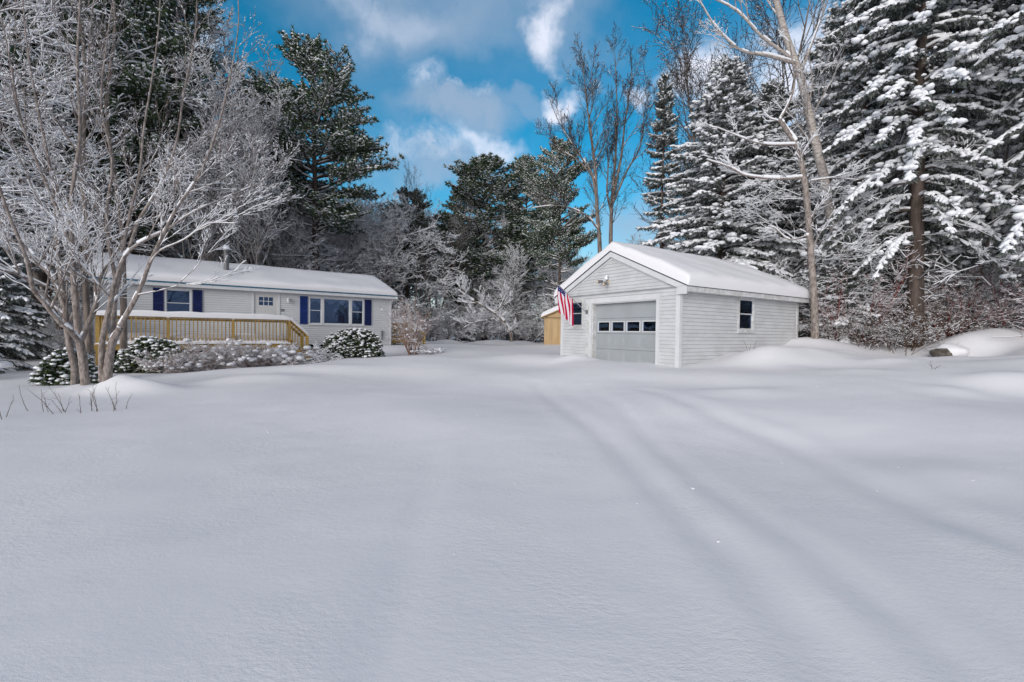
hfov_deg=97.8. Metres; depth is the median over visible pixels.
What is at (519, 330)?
underbrush
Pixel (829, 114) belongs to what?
spruce tree
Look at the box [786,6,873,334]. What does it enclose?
spruce tree
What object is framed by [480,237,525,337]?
bare tree
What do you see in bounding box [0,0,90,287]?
pine tree
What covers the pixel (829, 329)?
bare scrub
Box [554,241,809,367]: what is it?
garage
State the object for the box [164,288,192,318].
window
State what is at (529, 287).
bare tree
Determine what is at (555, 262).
birch tree
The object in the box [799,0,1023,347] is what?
spruce tree
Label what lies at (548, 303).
underbrush
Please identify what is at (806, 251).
bare tree
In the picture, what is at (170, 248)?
birch tree
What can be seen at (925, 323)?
bare scrub
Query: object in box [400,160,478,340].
bare maple
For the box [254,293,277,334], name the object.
door
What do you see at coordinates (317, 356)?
bent shrub
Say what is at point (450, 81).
sky
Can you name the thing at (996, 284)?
underbrush
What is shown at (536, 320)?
underbrush
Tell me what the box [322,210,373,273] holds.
birch tree
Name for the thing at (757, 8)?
bare maple
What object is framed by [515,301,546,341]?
underbrush
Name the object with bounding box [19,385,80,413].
dried stalks
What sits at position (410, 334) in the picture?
lilac bush
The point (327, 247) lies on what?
bare tree
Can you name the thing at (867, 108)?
bare tree
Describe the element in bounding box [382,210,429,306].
bare tree
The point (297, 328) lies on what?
front deck
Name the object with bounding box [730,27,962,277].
bare tree
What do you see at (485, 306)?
arched tree
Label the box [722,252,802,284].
underbrush
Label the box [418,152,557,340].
pine tree
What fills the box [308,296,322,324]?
window
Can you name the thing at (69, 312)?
underbrush
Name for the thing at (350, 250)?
bare tree
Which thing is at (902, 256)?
young spruce
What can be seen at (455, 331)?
underbrush
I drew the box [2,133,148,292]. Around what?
bare tree
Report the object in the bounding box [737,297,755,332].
window
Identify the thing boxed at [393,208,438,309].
bare tree
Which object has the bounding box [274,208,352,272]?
bare tree
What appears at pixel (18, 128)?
bare tree
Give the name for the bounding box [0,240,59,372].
young spruce
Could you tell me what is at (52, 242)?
bare tree
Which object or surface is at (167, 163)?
bare tree
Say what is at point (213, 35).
pine tree
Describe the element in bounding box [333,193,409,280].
bare tree
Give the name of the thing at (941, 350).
boulder
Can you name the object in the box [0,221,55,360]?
young spruce
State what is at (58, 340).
underbrush
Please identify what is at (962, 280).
underbrush
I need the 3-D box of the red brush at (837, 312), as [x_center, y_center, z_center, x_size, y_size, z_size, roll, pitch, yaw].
[12.250,-1.457,16.959,4.669,3.461,4.554,0,1,-28]
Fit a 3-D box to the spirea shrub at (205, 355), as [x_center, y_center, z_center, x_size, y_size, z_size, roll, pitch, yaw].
[-11.242,0.526,16.657,3.172,1.560,3.198,1,1,-13]
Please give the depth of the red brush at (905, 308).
16.20 m
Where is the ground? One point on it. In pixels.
(790, 510)
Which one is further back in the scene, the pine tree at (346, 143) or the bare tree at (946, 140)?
the pine tree at (346, 143)
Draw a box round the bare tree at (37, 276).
[0,15,144,343]
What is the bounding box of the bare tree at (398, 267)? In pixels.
[353,196,447,289]
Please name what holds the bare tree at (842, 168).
on the ground
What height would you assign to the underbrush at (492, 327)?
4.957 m
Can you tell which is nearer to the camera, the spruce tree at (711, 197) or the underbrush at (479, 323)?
the spruce tree at (711, 197)
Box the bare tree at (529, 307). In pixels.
[503,258,557,321]
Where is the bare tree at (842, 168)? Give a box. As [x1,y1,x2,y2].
[763,30,971,256]
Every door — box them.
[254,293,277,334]
[596,301,655,362]
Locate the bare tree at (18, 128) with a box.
[0,72,116,275]
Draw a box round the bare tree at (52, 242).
[16,116,186,338]
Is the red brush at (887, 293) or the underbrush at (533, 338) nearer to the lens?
the red brush at (887, 293)
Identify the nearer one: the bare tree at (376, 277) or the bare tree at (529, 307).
the bare tree at (376, 277)
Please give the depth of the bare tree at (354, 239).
39.76 m
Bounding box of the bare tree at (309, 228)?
[261,179,358,272]
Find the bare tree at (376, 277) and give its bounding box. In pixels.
[360,266,412,332]
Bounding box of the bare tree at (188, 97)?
[0,2,237,302]
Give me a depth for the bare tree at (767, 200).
17.05 m
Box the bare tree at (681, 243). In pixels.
[656,213,687,250]
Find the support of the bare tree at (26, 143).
on the ground
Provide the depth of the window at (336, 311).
24.35 m
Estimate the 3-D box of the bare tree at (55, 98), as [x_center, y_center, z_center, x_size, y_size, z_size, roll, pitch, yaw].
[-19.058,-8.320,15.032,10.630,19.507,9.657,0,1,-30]
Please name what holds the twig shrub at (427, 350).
on the ground
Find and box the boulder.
[929,344,969,356]
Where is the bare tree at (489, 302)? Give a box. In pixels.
[470,281,498,339]
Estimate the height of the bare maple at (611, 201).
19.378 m
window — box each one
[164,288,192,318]
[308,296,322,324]
[323,297,350,325]
[350,299,363,325]
[567,299,583,328]
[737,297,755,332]
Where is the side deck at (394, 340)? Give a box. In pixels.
[391,319,425,343]
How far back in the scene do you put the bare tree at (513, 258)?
40.68 m
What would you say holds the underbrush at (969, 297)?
on the ground
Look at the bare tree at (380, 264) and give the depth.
42.61 m
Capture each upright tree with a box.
[8,0,105,352]
[24,0,166,348]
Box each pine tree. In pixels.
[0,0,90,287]
[0,0,147,339]
[0,0,213,321]
[35,0,241,279]
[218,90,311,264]
[221,24,404,270]
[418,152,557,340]
[433,187,491,341]
[490,153,554,340]
[520,136,601,306]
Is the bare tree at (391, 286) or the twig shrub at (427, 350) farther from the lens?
the bare tree at (391, 286)
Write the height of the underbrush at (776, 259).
4.643 m
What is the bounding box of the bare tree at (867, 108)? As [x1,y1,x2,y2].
[797,38,980,260]
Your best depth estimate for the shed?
28.52 m
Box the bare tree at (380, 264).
[347,198,424,311]
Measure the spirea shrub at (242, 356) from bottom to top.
1.248 m
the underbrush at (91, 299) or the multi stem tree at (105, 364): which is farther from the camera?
the underbrush at (91, 299)
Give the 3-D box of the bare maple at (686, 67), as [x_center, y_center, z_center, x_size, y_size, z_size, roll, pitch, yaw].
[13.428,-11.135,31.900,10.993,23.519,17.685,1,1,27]
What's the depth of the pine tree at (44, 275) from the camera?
23.25 m
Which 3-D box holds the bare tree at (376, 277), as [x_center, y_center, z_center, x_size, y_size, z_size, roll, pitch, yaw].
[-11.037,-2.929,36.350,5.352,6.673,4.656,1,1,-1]
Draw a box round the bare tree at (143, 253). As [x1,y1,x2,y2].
[6,180,243,292]
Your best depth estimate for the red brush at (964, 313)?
15.75 m
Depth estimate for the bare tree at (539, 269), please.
45.81 m
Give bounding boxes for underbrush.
[32,283,93,346]
[32,304,93,344]
[34,301,94,354]
[391,296,429,336]
[391,310,412,333]
[403,295,487,342]
[412,312,448,340]
[420,293,485,339]
[449,296,512,341]
[455,296,503,341]
[465,295,528,339]
[490,320,509,339]
[501,309,541,340]
[507,308,543,340]
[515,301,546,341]
[520,293,557,332]
[522,318,543,341]
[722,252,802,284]
[764,245,804,280]
[766,245,805,281]
[799,247,1022,334]
[799,271,906,336]
[924,254,1022,330]
[926,241,1023,328]
[930,256,1023,336]
[939,235,1021,336]
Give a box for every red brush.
[798,251,909,339]
[800,231,956,342]
[830,271,950,342]
[869,263,1023,340]
[933,252,1023,328]
[958,268,1023,337]
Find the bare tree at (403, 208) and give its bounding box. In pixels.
[324,181,411,291]
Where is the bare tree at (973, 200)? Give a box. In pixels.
[925,113,1023,233]
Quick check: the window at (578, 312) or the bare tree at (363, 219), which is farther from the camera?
the bare tree at (363, 219)
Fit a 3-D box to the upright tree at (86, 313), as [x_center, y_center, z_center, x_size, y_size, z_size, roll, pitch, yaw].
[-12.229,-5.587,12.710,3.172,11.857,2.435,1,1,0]
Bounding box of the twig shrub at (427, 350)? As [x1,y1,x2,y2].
[410,345,445,353]
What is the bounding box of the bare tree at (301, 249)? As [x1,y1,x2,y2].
[237,215,373,275]
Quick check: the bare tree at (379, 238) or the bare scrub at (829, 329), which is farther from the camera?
the bare tree at (379, 238)
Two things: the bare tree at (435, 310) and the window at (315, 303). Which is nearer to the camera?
the window at (315, 303)
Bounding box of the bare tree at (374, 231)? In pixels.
[338,199,400,304]
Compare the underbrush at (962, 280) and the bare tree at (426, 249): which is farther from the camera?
the bare tree at (426, 249)
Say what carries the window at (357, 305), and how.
in the ranch house
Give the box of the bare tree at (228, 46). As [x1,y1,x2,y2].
[119,27,320,259]
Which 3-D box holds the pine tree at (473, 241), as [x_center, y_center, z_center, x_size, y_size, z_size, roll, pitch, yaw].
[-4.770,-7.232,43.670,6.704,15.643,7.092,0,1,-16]
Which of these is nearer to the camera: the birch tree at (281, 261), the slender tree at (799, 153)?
the slender tree at (799, 153)
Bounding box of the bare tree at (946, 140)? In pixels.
[883,44,1023,333]
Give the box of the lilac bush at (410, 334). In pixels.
[380,295,443,354]
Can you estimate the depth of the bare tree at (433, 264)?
38.39 m
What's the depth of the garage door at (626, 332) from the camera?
14.56 m
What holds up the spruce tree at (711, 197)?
on the ground
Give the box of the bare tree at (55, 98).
[0,0,126,208]
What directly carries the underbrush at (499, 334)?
on the ground
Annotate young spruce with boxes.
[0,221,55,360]
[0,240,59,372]
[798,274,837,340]
[806,246,896,344]
[847,230,942,342]
[907,247,955,340]
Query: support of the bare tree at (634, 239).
on the ground
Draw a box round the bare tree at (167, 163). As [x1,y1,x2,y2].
[122,18,282,254]
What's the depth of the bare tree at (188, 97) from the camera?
24.81 m
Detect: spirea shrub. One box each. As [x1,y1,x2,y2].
[131,346,203,373]
[168,335,248,371]
[207,340,277,368]
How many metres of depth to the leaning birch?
17.18 m
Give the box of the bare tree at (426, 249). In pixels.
[419,197,455,308]
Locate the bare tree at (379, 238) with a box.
[367,197,417,309]
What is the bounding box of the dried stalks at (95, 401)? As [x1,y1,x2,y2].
[59,381,131,411]
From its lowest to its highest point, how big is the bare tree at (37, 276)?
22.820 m
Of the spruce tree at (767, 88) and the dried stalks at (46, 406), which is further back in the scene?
the spruce tree at (767, 88)
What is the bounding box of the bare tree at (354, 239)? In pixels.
[302,198,390,283]
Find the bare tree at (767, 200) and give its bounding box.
[720,134,907,290]
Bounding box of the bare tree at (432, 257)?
[427,203,441,334]
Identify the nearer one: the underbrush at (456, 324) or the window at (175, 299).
the window at (175, 299)
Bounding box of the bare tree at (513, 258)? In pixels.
[484,238,532,340]
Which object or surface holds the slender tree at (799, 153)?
on the ground
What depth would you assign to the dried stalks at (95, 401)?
8.51 m
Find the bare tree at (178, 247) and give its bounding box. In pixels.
[12,193,193,336]
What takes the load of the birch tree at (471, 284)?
on the ground
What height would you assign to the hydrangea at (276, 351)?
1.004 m
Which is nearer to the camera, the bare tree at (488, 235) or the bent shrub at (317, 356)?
the bent shrub at (317, 356)
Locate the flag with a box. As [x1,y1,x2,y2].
[556,282,587,326]
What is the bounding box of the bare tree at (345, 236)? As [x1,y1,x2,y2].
[271,215,351,270]
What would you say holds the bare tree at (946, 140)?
on the ground
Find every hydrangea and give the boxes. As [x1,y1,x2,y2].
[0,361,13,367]
[247,345,287,365]
[264,341,316,364]
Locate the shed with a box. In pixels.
[541,305,560,344]
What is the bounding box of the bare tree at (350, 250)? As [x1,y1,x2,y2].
[310,216,380,275]
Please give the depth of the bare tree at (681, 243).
26.13 m
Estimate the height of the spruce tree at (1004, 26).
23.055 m
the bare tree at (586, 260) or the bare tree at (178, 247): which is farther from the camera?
the bare tree at (586, 260)
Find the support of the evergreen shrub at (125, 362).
on the ground
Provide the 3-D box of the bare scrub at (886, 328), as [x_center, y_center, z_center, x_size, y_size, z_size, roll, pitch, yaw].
[12.257,-0.371,15.129,1.975,1.490,3.093,1,1,11]
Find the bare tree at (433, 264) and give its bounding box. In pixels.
[357,188,468,339]
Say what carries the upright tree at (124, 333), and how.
on the ground
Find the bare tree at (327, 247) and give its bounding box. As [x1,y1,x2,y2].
[217,175,344,271]
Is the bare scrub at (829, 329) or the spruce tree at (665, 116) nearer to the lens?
the bare scrub at (829, 329)
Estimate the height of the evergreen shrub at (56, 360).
1.175 m
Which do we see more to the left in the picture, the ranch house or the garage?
the ranch house
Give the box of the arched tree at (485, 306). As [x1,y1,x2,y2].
[450,273,518,341]
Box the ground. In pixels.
[0,328,1023,681]
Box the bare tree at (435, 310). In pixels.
[410,263,460,337]
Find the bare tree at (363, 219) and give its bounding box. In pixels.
[309,184,392,269]
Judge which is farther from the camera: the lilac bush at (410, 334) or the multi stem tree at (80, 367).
the lilac bush at (410, 334)
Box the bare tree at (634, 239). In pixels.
[626,234,642,244]
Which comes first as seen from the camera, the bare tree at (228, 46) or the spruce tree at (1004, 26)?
the spruce tree at (1004, 26)
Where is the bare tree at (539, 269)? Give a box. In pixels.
[521,245,572,309]
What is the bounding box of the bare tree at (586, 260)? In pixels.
[531,251,592,340]
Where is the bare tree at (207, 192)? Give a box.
[65,73,302,284]
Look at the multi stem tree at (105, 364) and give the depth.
11.02 m
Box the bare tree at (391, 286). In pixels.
[355,200,457,317]
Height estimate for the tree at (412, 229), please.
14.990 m
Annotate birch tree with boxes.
[90,92,208,256]
[95,210,188,257]
[129,88,272,261]
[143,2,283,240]
[155,38,300,264]
[231,182,319,269]
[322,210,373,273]
[411,214,451,315]
[455,252,499,341]
[491,251,520,340]
[522,247,572,307]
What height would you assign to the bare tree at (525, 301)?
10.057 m
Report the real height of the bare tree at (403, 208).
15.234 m
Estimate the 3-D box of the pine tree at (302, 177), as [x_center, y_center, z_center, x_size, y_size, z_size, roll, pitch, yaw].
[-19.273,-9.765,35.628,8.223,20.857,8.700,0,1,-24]
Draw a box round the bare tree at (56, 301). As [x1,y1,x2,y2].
[20,243,92,312]
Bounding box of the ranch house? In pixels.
[89,245,397,352]
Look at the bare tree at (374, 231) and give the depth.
42.93 m
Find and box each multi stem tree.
[0,0,204,385]
[25,0,304,381]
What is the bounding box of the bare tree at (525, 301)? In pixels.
[498,267,542,340]
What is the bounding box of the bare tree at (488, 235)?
[424,198,509,334]
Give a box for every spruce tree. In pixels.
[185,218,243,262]
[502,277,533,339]
[635,71,686,248]
[642,54,817,336]
[730,77,819,279]
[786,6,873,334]
[792,0,943,292]
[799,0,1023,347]
[894,0,1023,336]
[921,0,1023,292]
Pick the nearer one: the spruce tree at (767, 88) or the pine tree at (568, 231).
the spruce tree at (767, 88)
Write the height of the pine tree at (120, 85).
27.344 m
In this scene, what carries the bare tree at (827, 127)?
on the ground
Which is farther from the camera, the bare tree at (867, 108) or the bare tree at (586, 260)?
the bare tree at (586, 260)
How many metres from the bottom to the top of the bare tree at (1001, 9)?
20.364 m
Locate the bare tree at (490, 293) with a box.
[463,246,515,340]
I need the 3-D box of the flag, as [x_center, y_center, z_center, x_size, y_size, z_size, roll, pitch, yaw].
[2.101,-1.257,15.566,1.319,1.504,0.140,0,1,-27]
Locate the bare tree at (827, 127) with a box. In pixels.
[768,67,875,269]
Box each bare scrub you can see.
[797,314,868,340]
[839,306,982,354]
[840,309,920,349]
[852,295,984,349]
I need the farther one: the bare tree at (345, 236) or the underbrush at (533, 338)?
the underbrush at (533, 338)
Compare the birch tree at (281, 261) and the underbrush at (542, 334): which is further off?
the underbrush at (542, 334)
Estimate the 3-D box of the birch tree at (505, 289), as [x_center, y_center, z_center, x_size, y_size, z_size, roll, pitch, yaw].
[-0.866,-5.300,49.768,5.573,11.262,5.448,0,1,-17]
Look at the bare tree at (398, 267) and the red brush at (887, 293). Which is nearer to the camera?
the red brush at (887, 293)
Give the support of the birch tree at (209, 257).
on the ground
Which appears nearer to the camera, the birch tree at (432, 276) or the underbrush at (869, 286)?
the underbrush at (869, 286)
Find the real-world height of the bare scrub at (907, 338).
1.719 m
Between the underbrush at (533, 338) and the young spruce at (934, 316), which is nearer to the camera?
the young spruce at (934, 316)
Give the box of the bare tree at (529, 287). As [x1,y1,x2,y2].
[514,246,579,330]
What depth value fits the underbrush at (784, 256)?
20.61 m
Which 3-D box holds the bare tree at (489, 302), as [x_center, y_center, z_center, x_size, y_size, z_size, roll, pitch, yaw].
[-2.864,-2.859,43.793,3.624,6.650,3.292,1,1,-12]
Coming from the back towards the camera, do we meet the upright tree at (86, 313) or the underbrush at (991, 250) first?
the underbrush at (991, 250)
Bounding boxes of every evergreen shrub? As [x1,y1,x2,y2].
[28,347,99,385]
[113,336,193,373]
[321,328,384,357]
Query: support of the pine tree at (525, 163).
on the ground
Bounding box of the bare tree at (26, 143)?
[0,18,124,255]
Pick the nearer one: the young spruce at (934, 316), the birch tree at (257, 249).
the young spruce at (934, 316)
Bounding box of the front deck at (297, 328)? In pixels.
[94,310,310,365]
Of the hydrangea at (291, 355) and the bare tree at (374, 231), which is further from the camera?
the bare tree at (374, 231)
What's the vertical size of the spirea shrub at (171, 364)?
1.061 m
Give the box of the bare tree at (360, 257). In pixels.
[319,201,405,274]
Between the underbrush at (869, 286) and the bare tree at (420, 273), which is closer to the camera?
the underbrush at (869, 286)
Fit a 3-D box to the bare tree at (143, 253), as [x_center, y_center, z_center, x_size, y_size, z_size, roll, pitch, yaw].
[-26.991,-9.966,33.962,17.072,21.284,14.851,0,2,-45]
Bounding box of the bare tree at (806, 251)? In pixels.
[772,204,901,294]
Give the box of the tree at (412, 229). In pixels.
[363,186,444,314]
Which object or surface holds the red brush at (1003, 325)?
on the ground
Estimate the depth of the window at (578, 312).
16.33 m
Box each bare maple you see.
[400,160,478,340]
[508,32,624,252]
[581,20,670,243]
[622,0,775,249]
[656,0,842,238]
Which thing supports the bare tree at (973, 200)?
on the ground
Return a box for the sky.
[50,0,961,332]
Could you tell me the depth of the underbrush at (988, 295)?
15.74 m
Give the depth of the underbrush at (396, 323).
34.37 m
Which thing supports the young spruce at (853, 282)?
on the ground
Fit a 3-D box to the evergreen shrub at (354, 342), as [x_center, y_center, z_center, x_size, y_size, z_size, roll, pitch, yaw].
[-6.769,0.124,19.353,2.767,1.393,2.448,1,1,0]
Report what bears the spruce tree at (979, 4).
on the ground
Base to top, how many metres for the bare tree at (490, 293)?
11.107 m
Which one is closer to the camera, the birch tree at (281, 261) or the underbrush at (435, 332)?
the birch tree at (281, 261)
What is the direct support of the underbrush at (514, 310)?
on the ground
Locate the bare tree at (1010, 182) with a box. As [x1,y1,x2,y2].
[966,93,1023,306]
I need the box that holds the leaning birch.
[691,0,906,291]
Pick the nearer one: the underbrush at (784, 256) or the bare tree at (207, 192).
the underbrush at (784, 256)
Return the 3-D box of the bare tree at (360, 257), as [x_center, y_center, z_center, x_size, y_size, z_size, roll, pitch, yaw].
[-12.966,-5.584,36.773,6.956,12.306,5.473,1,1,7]
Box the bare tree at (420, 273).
[379,208,439,299]
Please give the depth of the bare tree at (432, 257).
49.78 m
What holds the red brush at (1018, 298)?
on the ground
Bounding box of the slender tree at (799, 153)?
[687,27,868,338]
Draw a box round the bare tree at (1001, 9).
[868,0,1015,318]
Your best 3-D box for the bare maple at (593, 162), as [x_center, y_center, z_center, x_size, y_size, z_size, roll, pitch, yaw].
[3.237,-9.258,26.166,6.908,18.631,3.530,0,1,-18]
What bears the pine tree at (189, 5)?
on the ground
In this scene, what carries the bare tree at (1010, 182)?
on the ground
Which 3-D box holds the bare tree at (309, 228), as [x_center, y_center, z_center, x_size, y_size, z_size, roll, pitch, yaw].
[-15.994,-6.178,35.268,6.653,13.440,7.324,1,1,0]
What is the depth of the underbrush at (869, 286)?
16.35 m
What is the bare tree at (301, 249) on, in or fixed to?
on the ground
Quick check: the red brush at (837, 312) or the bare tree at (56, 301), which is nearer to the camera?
the red brush at (837, 312)
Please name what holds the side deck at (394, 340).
on the ground
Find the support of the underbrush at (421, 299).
on the ground
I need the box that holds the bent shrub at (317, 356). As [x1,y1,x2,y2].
[301,341,347,363]
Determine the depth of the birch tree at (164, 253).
32.66 m

